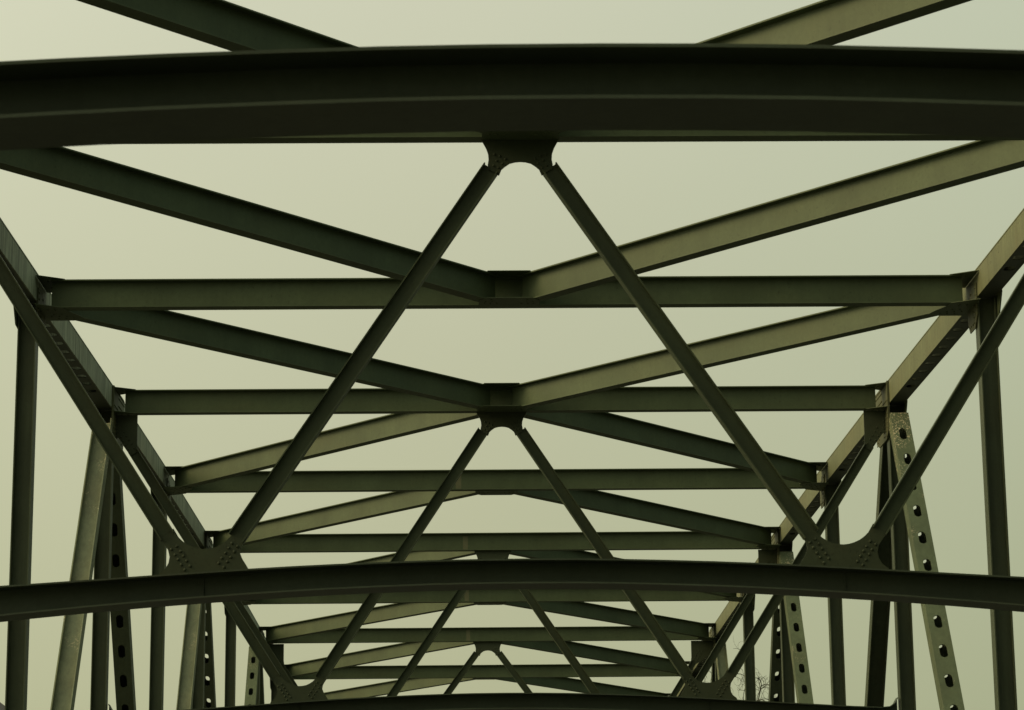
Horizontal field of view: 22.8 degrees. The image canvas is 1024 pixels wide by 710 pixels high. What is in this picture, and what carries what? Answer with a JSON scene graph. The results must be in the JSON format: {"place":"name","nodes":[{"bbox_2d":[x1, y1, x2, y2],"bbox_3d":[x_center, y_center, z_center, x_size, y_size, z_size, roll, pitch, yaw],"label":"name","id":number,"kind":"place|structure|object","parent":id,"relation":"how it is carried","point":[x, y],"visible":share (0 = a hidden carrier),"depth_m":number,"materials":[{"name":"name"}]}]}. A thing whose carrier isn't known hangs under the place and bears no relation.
{"place":"outdoors","nodes":[
{"label":"outdoors","id":0,"kind":"place"},
{"bbox_2d":[0,702,4,709],"bbox_3d":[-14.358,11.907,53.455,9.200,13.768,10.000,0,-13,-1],"label":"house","id":1,"kind":"structure","parent":0,"point":[2,706],"depth_m":58.08,"materials":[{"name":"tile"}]},
{"bbox_2d":[0,0,1023,709],"label":"sky","id":2,"kind":"structure","parent":0,"point":[400,194],"materials":[{"name":"beige"}]},
{"bbox_2d":[705,639,775,700],"bbox_3d":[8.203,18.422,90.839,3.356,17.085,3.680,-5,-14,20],"label":"bare tree","id":3,"kind":"object","parent":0,"point":[758,678],"visible":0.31,"depth_m":92.37,"materials":[{"name":"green plant"}]},
{"label":"road","id":4,"kind":"structure","parent":0,"visible":0},
{"bbox_2d":[0,0,1023,709],"bbox_3d":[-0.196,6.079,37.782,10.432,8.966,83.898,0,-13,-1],"label":"truss bridge","id":5,"kind":"structure","parent":4,"relation":"on","point":[798,74],"depth_m":26.59,"materials":[{"name":"grey paint"}]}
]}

